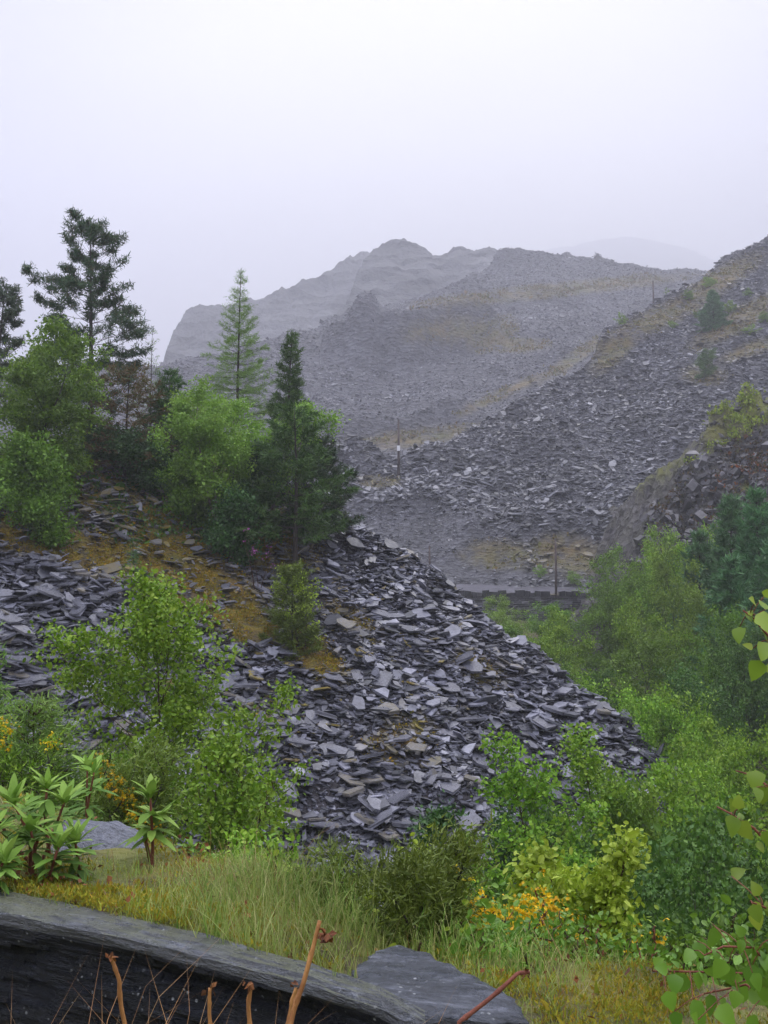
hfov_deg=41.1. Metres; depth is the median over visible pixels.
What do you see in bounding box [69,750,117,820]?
rhododendron
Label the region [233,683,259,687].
slate slab
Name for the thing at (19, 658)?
slate slab
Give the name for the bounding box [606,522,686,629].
leafy tree
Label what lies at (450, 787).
slate slab
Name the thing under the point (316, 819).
slate slab
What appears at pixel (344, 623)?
slate slab
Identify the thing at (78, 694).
slate slab
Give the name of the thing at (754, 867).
leafy shrub
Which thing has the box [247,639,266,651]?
slate slab
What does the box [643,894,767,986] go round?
leafy plant
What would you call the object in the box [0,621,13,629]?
slate slab
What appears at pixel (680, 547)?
leafy tree
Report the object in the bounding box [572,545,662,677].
birch tree
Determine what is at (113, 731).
slate slab
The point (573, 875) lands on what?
azalea bush
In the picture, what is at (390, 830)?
slate slab
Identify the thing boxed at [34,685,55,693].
slate slab
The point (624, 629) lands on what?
birch tree
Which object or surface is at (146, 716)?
slate slab
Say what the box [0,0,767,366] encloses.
sky
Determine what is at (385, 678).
slate slab
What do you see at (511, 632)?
leafy shrub
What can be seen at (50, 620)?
slate slab
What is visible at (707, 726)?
birch tree
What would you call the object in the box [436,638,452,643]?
slate slab
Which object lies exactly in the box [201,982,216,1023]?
dead stalk
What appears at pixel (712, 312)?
spruce tree
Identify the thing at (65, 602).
slate slab
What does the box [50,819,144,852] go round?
slate slab
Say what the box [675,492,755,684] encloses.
spruce tree
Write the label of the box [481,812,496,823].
slate slab
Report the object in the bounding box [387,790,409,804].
slate slab
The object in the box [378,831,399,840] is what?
slate slab
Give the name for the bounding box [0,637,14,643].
slate slab
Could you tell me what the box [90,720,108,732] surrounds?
slate slab
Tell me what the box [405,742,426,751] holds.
slate slab
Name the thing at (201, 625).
slate slab
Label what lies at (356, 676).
slate slab
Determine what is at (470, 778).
slate slab
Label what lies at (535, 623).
leafy shrub
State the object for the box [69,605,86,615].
slate slab
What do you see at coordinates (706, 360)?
round bush
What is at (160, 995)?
dead grass
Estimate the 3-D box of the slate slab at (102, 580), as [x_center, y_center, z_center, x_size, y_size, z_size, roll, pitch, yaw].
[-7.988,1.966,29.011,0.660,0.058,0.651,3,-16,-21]
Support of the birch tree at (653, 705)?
on the slate tip slope
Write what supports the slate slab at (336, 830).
on the slate tip slope
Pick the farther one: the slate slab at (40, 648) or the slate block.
the slate slab at (40, 648)
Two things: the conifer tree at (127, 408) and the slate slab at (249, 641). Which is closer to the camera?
the slate slab at (249, 641)
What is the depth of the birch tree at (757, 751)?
26.61 m
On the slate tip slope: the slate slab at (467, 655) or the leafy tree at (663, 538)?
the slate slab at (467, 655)
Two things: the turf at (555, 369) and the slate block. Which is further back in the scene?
the turf at (555, 369)
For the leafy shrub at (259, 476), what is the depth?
35.01 m
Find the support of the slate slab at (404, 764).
on the slate tip slope
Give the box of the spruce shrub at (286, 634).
[256,557,324,663]
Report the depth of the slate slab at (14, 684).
24.07 m
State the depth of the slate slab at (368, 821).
23.54 m
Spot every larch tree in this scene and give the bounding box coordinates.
[130,329,166,428]
[196,268,279,432]
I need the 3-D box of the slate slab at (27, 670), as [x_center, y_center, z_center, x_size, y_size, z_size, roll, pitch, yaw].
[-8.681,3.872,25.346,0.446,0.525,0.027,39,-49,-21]
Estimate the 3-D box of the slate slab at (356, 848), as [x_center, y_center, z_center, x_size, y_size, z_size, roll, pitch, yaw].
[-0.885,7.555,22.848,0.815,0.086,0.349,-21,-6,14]
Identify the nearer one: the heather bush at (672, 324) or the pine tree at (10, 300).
the pine tree at (10, 300)
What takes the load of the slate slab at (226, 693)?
on the slate scree at (404, 682)
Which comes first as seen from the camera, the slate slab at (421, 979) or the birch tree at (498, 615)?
the slate slab at (421, 979)
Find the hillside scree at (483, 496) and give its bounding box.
[282,236,767,603]
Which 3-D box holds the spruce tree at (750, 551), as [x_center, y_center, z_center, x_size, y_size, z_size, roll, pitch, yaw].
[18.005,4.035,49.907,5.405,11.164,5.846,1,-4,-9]
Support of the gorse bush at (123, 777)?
on the ground at (122, 856)
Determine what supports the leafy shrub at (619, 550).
on the ground at (122, 856)
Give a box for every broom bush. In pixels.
[446,863,624,961]
[475,866,699,965]
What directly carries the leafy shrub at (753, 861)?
on the ground at (122, 856)
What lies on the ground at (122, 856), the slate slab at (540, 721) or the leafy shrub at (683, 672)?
the leafy shrub at (683, 672)
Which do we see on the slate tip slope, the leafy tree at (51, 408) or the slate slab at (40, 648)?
the leafy tree at (51, 408)
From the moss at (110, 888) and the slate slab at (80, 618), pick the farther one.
the slate slab at (80, 618)
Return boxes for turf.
[345,271,698,444]
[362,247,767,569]
[683,381,767,463]
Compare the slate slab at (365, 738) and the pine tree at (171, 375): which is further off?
the pine tree at (171, 375)
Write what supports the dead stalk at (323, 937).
on the ground at (122, 856)
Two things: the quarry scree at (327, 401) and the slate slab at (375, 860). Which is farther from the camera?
the quarry scree at (327, 401)
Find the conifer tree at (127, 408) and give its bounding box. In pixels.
[82,360,178,476]
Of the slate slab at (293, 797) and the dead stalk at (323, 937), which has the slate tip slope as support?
the slate slab at (293, 797)
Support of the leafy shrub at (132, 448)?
on the slate tip slope
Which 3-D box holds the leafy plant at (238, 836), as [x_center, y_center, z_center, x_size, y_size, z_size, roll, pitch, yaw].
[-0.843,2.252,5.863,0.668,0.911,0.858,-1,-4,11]
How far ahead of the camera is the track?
87.81 m
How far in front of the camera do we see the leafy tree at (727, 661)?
39.76 m
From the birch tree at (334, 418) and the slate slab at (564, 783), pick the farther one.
the birch tree at (334, 418)
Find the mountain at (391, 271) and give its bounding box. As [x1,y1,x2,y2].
[160,238,498,365]
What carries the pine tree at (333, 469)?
on the slate tip slope
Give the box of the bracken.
[705,450,767,506]
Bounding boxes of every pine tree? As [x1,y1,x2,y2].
[0,277,32,419]
[19,207,154,428]
[138,366,194,460]
[221,401,361,576]
[265,329,312,483]
[279,433,366,541]
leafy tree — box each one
[0,309,115,508]
[0,342,110,488]
[521,605,598,683]
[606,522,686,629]
[625,515,732,664]
[675,598,766,754]
[696,615,767,782]
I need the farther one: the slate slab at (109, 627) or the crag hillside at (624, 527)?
the crag hillside at (624, 527)
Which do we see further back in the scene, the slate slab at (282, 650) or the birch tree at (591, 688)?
the birch tree at (591, 688)
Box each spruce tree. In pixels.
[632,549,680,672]
[638,526,720,690]
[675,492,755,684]
[677,549,767,715]
[694,289,732,331]
[711,482,767,624]
[719,538,767,743]
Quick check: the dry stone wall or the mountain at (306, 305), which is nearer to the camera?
the dry stone wall
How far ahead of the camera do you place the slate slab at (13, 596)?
27.48 m
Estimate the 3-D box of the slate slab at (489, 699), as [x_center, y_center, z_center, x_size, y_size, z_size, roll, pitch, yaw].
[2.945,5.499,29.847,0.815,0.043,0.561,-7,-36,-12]
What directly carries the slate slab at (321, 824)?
on the slate tip slope
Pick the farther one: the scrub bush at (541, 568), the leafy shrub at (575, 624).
the scrub bush at (541, 568)
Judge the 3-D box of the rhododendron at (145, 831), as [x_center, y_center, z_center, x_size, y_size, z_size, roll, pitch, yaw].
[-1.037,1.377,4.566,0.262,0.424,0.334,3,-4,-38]
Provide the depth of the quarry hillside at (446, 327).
253.68 m
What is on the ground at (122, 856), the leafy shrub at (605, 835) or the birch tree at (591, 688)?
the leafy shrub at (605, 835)
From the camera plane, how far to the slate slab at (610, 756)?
29.04 m
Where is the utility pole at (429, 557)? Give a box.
[429,545,430,567]
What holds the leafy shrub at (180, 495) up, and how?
on the slate tip slope
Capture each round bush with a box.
[613,312,627,323]
[693,347,717,379]
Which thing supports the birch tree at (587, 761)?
on the ground at (122, 856)
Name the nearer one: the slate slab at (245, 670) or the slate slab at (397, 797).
the slate slab at (397, 797)
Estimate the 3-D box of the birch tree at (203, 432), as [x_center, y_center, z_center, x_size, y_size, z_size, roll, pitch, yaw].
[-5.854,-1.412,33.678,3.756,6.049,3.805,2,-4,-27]
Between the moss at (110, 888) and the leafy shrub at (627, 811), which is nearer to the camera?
the moss at (110, 888)
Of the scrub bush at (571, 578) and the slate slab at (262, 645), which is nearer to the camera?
the slate slab at (262, 645)
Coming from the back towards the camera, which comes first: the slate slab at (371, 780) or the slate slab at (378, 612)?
the slate slab at (378, 612)
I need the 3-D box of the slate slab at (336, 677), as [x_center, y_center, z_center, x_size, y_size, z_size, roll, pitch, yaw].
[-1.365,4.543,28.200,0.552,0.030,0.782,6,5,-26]
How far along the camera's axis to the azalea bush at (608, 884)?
5.14 m
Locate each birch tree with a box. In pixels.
[20,556,357,885]
[147,374,260,519]
[162,386,224,469]
[177,721,298,872]
[221,396,351,526]
[457,724,611,906]
[482,593,530,640]
[542,717,650,893]
[571,668,664,751]
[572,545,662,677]
[588,750,744,868]
[597,754,673,865]
[606,594,701,727]
[610,536,721,702]
[616,680,740,796]
[633,680,760,825]
[637,739,767,883]
[699,705,767,879]
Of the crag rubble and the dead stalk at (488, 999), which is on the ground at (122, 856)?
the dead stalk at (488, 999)
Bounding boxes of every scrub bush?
[532,565,546,577]
[564,571,583,584]
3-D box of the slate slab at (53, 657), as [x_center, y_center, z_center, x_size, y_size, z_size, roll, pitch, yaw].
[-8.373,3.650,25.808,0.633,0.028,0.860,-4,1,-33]
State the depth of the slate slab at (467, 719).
28.53 m
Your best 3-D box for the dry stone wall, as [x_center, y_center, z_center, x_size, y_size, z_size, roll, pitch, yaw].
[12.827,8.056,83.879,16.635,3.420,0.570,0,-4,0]
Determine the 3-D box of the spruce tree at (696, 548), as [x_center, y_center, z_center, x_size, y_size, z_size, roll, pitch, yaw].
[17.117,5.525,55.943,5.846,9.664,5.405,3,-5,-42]
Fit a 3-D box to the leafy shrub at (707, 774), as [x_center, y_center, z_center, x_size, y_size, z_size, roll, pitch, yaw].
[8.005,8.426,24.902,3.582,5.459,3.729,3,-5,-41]
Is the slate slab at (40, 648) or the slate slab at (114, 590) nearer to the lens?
the slate slab at (40, 648)
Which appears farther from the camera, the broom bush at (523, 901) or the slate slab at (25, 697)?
the slate slab at (25, 697)
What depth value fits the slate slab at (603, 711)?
30.65 m
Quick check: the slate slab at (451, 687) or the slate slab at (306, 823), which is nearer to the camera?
the slate slab at (306, 823)
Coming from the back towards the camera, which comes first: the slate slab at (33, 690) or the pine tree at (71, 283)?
the pine tree at (71, 283)
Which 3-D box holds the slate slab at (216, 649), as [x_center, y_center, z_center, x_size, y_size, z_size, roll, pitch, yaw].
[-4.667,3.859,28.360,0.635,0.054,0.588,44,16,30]
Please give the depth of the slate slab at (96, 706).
24.59 m
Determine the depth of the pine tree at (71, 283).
38.02 m
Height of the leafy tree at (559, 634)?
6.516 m
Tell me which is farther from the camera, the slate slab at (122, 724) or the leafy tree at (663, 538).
the leafy tree at (663, 538)
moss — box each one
[0,502,508,764]
[0,792,767,1023]
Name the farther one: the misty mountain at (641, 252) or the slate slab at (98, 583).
the misty mountain at (641, 252)
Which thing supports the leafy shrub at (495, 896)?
on the ground at (122, 856)
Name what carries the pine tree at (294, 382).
on the slate tip slope
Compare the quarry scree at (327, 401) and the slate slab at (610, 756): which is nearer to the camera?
the slate slab at (610, 756)
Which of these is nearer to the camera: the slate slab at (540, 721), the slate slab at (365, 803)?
the slate slab at (365, 803)
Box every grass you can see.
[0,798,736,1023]
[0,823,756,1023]
[4,909,452,1023]
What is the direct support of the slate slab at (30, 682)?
on the slate slab at (25, 680)
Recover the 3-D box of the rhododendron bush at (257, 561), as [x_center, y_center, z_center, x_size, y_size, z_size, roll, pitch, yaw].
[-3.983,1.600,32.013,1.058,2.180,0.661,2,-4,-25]
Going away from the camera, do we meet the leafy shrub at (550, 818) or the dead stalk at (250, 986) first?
the dead stalk at (250, 986)
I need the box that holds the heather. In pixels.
[603,418,767,677]
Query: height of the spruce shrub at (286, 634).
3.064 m
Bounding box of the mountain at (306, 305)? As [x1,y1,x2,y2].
[163,248,376,363]
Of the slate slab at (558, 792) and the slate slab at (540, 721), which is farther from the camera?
the slate slab at (540, 721)
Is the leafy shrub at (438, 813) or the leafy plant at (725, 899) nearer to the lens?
the leafy plant at (725, 899)
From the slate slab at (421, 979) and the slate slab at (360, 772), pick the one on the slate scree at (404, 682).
the slate slab at (360, 772)
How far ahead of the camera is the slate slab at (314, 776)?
24.27 m
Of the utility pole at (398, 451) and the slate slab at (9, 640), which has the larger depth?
the utility pole at (398, 451)
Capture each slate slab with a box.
[0,595,19,597]
[0,610,24,623]
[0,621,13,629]
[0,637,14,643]
[1,683,16,688]
[5,654,31,663]
[7,696,28,706]
[8,670,29,678]
[10,597,29,601]
[11,677,32,686]
[17,649,37,654]
[17,678,32,682]
[18,588,42,598]
[23,664,50,672]
[24,659,37,671]
[25,671,47,682]
[26,688,50,694]
[28,646,46,650]
[30,623,38,632]
[30,662,45,666]
[34,586,65,598]
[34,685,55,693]
[35,616,67,622]
[43,654,62,658]
[43,670,61,677]
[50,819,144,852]
[54,717,71,724]
[61,597,82,607]
[64,612,88,620]
[68,743,82,750]
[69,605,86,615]
[70,685,92,698]
[71,572,90,576]
[78,705,105,724]
[80,703,98,715]
[82,739,101,748]
[90,577,108,589]
[90,578,113,583]
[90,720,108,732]
[91,620,103,627]
[100,726,116,738]
[101,625,120,636]
[103,586,131,593]
[114,719,131,732]
[145,709,164,722]
[196,622,213,629]
[210,644,227,658]
[218,675,235,693]
[220,691,239,696]
[223,674,243,680]
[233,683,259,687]
[235,657,250,668]
[243,668,258,672]
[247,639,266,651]
[249,644,271,646]
[249,711,265,734]
[261,730,291,736]
[278,648,296,653]
[279,781,297,801]
[279,805,300,818]
[286,737,315,744]
[290,820,308,825]
[305,710,329,724]
[305,773,319,779]
[306,817,326,821]
[309,821,331,827]
[314,710,336,719]
[318,743,348,756]
[323,673,345,681]
[323,822,334,833]
[330,819,343,834]
[336,618,356,629]
[338,772,365,785]
[341,845,359,854]
[342,786,364,796]
[349,770,371,775]
[351,673,368,682]
[351,945,529,1023]
[354,774,380,778]
[354,812,374,824]
[356,794,379,814]
[357,751,384,758]
[359,775,384,783]
[362,735,372,745]
[366,853,381,867]
[368,809,391,830]
[370,608,389,618]
[372,671,392,687]
[378,702,399,714]
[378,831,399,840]
[385,828,398,834]
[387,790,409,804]
[390,820,415,827]
[394,760,408,766]
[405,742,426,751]
[410,774,436,788]
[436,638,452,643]
[439,682,460,691]
[440,781,460,794]
[455,651,473,663]
[456,717,476,720]
[457,810,482,835]
[462,661,482,672]
[463,774,481,784]
[471,753,488,768]
[472,695,496,704]
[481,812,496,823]
[528,766,542,780]
[531,716,556,729]
[542,705,567,714]
[548,789,560,799]
[561,781,580,789]
[597,708,610,714]
[603,750,621,760]
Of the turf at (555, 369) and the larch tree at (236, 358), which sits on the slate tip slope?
the larch tree at (236, 358)
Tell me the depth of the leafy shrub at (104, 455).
36.08 m
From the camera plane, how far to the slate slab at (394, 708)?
27.35 m
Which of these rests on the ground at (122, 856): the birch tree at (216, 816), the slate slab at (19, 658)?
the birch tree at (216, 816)
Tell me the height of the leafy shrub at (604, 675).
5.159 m
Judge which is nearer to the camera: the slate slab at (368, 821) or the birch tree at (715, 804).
the birch tree at (715, 804)
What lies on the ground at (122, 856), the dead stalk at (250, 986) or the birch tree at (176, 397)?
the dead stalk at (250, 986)
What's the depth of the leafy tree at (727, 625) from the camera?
42.88 m
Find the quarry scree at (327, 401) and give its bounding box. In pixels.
[123,247,707,454]
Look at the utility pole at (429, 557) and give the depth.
89.86 m
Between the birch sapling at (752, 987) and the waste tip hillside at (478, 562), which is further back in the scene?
the waste tip hillside at (478, 562)
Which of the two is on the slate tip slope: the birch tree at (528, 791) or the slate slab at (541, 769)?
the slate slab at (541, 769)
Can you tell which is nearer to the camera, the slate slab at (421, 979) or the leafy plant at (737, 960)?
the slate slab at (421, 979)
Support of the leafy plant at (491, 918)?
on the ground at (122, 856)
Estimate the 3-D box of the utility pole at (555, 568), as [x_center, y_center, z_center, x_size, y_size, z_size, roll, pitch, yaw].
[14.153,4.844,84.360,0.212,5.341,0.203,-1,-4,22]
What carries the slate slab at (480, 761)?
on the slate tip slope
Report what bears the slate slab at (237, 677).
on the slate slab
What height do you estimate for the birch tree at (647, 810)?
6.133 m
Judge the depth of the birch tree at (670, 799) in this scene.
19.03 m
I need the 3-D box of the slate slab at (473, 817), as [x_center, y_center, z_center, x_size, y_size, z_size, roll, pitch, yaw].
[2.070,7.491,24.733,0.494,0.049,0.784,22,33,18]
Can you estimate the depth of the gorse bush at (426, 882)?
4.06 m
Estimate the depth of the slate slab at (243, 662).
28.21 m
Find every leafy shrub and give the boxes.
[0,424,88,550]
[0,685,109,821]
[74,415,140,475]
[104,425,178,497]
[148,443,221,530]
[193,478,274,568]
[218,437,298,535]
[270,562,327,648]
[405,788,525,896]
[469,778,584,896]
[484,878,622,956]
[501,620,573,663]
[512,766,657,895]
[517,598,594,667]
[526,858,708,960]
[559,659,623,708]
[559,819,749,935]
[566,592,608,655]
[569,627,690,711]
[580,788,767,925]
[583,543,646,645]
[591,813,767,980]
[629,830,767,986]
[642,749,767,868]
[646,659,750,766]
[654,809,767,977]
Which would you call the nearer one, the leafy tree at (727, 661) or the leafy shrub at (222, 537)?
the leafy shrub at (222, 537)
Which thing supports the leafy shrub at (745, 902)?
on the ground at (122, 856)
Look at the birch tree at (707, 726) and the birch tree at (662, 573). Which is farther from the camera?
the birch tree at (662, 573)
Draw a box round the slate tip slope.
[0,456,750,919]
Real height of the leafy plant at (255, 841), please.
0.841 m
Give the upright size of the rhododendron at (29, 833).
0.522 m
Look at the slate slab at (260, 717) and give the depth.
25.11 m
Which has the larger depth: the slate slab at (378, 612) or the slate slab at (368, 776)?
the slate slab at (378, 612)
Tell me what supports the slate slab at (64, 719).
on the slate scree at (404, 682)
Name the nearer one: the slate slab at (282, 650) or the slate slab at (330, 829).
the slate slab at (330, 829)
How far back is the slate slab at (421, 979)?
3.11 m
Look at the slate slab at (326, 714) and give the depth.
26.82 m
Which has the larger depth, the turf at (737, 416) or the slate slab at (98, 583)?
the turf at (737, 416)
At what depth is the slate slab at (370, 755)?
25.92 m
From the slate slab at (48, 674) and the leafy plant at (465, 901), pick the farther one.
the slate slab at (48, 674)
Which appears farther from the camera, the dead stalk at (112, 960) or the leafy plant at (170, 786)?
the leafy plant at (170, 786)
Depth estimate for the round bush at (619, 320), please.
147.71 m
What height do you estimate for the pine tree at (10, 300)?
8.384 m
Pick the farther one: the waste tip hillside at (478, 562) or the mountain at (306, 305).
the mountain at (306, 305)
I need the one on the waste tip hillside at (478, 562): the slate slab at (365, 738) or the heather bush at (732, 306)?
the heather bush at (732, 306)
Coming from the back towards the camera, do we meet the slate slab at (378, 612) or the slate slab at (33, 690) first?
the slate slab at (378, 612)
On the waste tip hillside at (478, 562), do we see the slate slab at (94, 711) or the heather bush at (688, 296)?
the heather bush at (688, 296)
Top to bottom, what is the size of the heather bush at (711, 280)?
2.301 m
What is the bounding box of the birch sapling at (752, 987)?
[652,589,767,1023]
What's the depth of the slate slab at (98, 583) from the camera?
28.64 m
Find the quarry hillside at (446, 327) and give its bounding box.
[0,248,708,457]
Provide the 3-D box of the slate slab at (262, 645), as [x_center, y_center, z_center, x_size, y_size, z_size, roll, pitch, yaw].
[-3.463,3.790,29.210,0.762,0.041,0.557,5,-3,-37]
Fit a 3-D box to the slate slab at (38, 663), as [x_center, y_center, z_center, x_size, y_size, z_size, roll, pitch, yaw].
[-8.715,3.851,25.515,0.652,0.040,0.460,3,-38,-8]
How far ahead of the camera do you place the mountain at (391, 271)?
442.01 m
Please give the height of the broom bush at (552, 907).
0.944 m
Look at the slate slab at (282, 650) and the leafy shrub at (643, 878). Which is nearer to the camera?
the leafy shrub at (643, 878)
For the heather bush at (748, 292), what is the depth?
154.92 m
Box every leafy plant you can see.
[82,749,183,842]
[201,825,355,878]
[207,821,279,866]
[230,849,291,871]
[364,889,482,954]
[442,867,521,952]
[442,898,592,981]
[481,895,644,969]
[589,915,741,984]
[627,894,767,986]
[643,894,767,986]
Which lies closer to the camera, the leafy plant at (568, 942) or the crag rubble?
the leafy plant at (568, 942)
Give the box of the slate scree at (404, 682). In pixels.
[0,454,762,923]
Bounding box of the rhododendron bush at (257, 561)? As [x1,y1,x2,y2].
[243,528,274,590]
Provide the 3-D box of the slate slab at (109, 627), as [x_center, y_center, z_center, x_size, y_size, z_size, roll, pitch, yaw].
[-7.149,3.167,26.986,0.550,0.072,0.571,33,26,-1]
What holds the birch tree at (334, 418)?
on the slate tip slope
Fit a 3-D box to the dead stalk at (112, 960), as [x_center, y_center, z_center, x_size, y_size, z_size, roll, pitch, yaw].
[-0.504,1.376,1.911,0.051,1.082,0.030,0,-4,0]
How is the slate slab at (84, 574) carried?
on the slate scree at (404, 682)
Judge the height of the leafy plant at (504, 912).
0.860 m
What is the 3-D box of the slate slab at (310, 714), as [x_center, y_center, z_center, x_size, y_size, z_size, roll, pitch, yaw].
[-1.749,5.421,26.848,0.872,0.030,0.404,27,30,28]
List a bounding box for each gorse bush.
[0,713,77,801]
[75,729,204,838]
[279,805,515,961]
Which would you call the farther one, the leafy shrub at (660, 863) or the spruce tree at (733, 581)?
the spruce tree at (733, 581)
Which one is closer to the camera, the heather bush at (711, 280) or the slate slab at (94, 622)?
the slate slab at (94, 622)
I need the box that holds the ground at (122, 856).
[0,620,767,1023]
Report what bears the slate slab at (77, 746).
on the slate tip slope
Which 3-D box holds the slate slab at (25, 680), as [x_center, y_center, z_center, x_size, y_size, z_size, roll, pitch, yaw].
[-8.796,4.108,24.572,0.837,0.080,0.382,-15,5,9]
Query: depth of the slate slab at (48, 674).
25.19 m
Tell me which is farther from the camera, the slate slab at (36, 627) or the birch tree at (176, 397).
the birch tree at (176, 397)
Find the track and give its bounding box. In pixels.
[456,584,590,594]
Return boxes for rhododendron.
[0,766,104,894]
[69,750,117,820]
[117,773,179,867]
[173,836,200,855]
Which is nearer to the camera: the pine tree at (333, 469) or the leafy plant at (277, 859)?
the leafy plant at (277, 859)
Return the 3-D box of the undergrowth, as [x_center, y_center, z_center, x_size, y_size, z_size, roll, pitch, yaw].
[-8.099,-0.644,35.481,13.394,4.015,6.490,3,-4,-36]
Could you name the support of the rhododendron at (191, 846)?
on the ground at (122, 856)
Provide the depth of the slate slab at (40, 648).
25.96 m
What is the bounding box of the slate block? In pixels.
[0,890,424,1023]
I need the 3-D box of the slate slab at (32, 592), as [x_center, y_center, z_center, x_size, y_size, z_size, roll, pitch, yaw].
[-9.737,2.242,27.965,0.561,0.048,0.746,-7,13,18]
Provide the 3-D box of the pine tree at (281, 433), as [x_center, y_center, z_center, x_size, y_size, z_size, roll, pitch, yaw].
[-2.975,-0.486,33.862,4.577,6.410,3.969,0,-4,0]
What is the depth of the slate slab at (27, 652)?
25.45 m
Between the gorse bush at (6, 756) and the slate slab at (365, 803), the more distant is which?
the slate slab at (365, 803)
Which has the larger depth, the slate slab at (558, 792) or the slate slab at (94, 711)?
the slate slab at (558, 792)
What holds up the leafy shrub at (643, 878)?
on the ground at (122, 856)
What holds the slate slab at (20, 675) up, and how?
on the slate slab at (30, 682)
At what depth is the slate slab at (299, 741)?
25.03 m
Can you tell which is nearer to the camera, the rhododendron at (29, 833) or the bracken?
the rhododendron at (29, 833)
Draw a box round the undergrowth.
[0,458,310,545]
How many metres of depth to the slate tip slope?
30.30 m
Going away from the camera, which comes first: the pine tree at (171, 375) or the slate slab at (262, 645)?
the slate slab at (262, 645)
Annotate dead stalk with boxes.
[105,951,126,1023]
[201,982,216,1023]
[242,981,253,1023]
[285,979,297,1023]
[288,920,336,1023]
[457,968,529,1023]
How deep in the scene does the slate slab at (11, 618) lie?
26.24 m
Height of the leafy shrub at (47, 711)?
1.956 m
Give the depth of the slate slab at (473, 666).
31.00 m
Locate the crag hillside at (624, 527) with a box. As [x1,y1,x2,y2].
[538,386,767,676]
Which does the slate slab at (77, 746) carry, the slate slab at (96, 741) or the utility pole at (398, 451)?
the slate slab at (96, 741)
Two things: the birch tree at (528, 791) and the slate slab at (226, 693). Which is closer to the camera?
the birch tree at (528, 791)
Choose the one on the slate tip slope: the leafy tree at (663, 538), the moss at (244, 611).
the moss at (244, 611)
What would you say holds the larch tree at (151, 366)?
on the slate tip slope
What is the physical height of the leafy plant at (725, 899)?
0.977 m
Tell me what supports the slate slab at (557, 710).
on the slate scree at (404, 682)
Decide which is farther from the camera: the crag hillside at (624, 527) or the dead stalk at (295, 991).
the crag hillside at (624, 527)
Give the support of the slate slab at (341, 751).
on the slate tip slope
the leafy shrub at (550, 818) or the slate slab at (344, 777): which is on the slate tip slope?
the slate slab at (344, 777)
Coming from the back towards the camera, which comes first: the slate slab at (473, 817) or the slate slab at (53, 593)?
the slate slab at (53, 593)
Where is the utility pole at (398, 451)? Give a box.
[397,419,399,474]
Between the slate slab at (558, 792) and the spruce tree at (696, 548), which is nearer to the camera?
the slate slab at (558, 792)
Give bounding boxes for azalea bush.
[396,824,592,960]
[462,812,658,961]
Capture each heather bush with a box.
[668,321,677,327]
[683,289,694,299]
[700,277,717,286]
[722,300,737,311]
[740,324,761,335]
[742,287,753,296]
[756,310,767,322]
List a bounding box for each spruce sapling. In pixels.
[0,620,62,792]
[122,537,151,576]
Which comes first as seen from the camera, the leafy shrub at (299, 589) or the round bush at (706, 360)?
the leafy shrub at (299, 589)
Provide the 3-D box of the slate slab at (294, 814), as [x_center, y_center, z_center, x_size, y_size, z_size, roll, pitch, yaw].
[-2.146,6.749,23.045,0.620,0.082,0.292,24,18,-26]
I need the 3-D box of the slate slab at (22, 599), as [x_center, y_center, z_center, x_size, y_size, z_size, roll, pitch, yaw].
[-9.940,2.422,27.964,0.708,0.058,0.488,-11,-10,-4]
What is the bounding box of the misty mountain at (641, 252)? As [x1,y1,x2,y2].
[544,237,717,270]
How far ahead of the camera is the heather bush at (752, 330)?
141.10 m
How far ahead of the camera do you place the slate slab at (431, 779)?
25.44 m
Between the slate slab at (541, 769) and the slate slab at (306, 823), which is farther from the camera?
the slate slab at (541, 769)
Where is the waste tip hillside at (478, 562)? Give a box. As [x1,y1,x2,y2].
[307,237,767,595]
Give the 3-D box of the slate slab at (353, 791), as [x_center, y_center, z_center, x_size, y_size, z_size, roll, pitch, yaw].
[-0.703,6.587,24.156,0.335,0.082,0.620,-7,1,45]
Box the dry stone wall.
[459,589,590,621]
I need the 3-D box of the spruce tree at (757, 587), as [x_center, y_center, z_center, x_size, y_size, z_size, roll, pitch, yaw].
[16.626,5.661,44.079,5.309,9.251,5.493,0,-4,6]
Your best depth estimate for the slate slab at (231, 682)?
26.90 m
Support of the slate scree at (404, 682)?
on the slate tip slope
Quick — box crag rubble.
[600,386,767,678]
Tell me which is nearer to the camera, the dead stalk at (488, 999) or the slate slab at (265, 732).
the dead stalk at (488, 999)
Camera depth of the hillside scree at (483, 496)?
113.96 m
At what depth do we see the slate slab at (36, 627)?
26.81 m
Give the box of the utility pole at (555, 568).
[554,538,556,595]
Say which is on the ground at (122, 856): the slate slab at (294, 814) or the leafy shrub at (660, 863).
the leafy shrub at (660, 863)
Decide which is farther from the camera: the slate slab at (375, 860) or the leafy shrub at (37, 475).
the leafy shrub at (37, 475)
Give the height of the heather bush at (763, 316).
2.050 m
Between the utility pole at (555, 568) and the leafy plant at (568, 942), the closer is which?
the leafy plant at (568, 942)

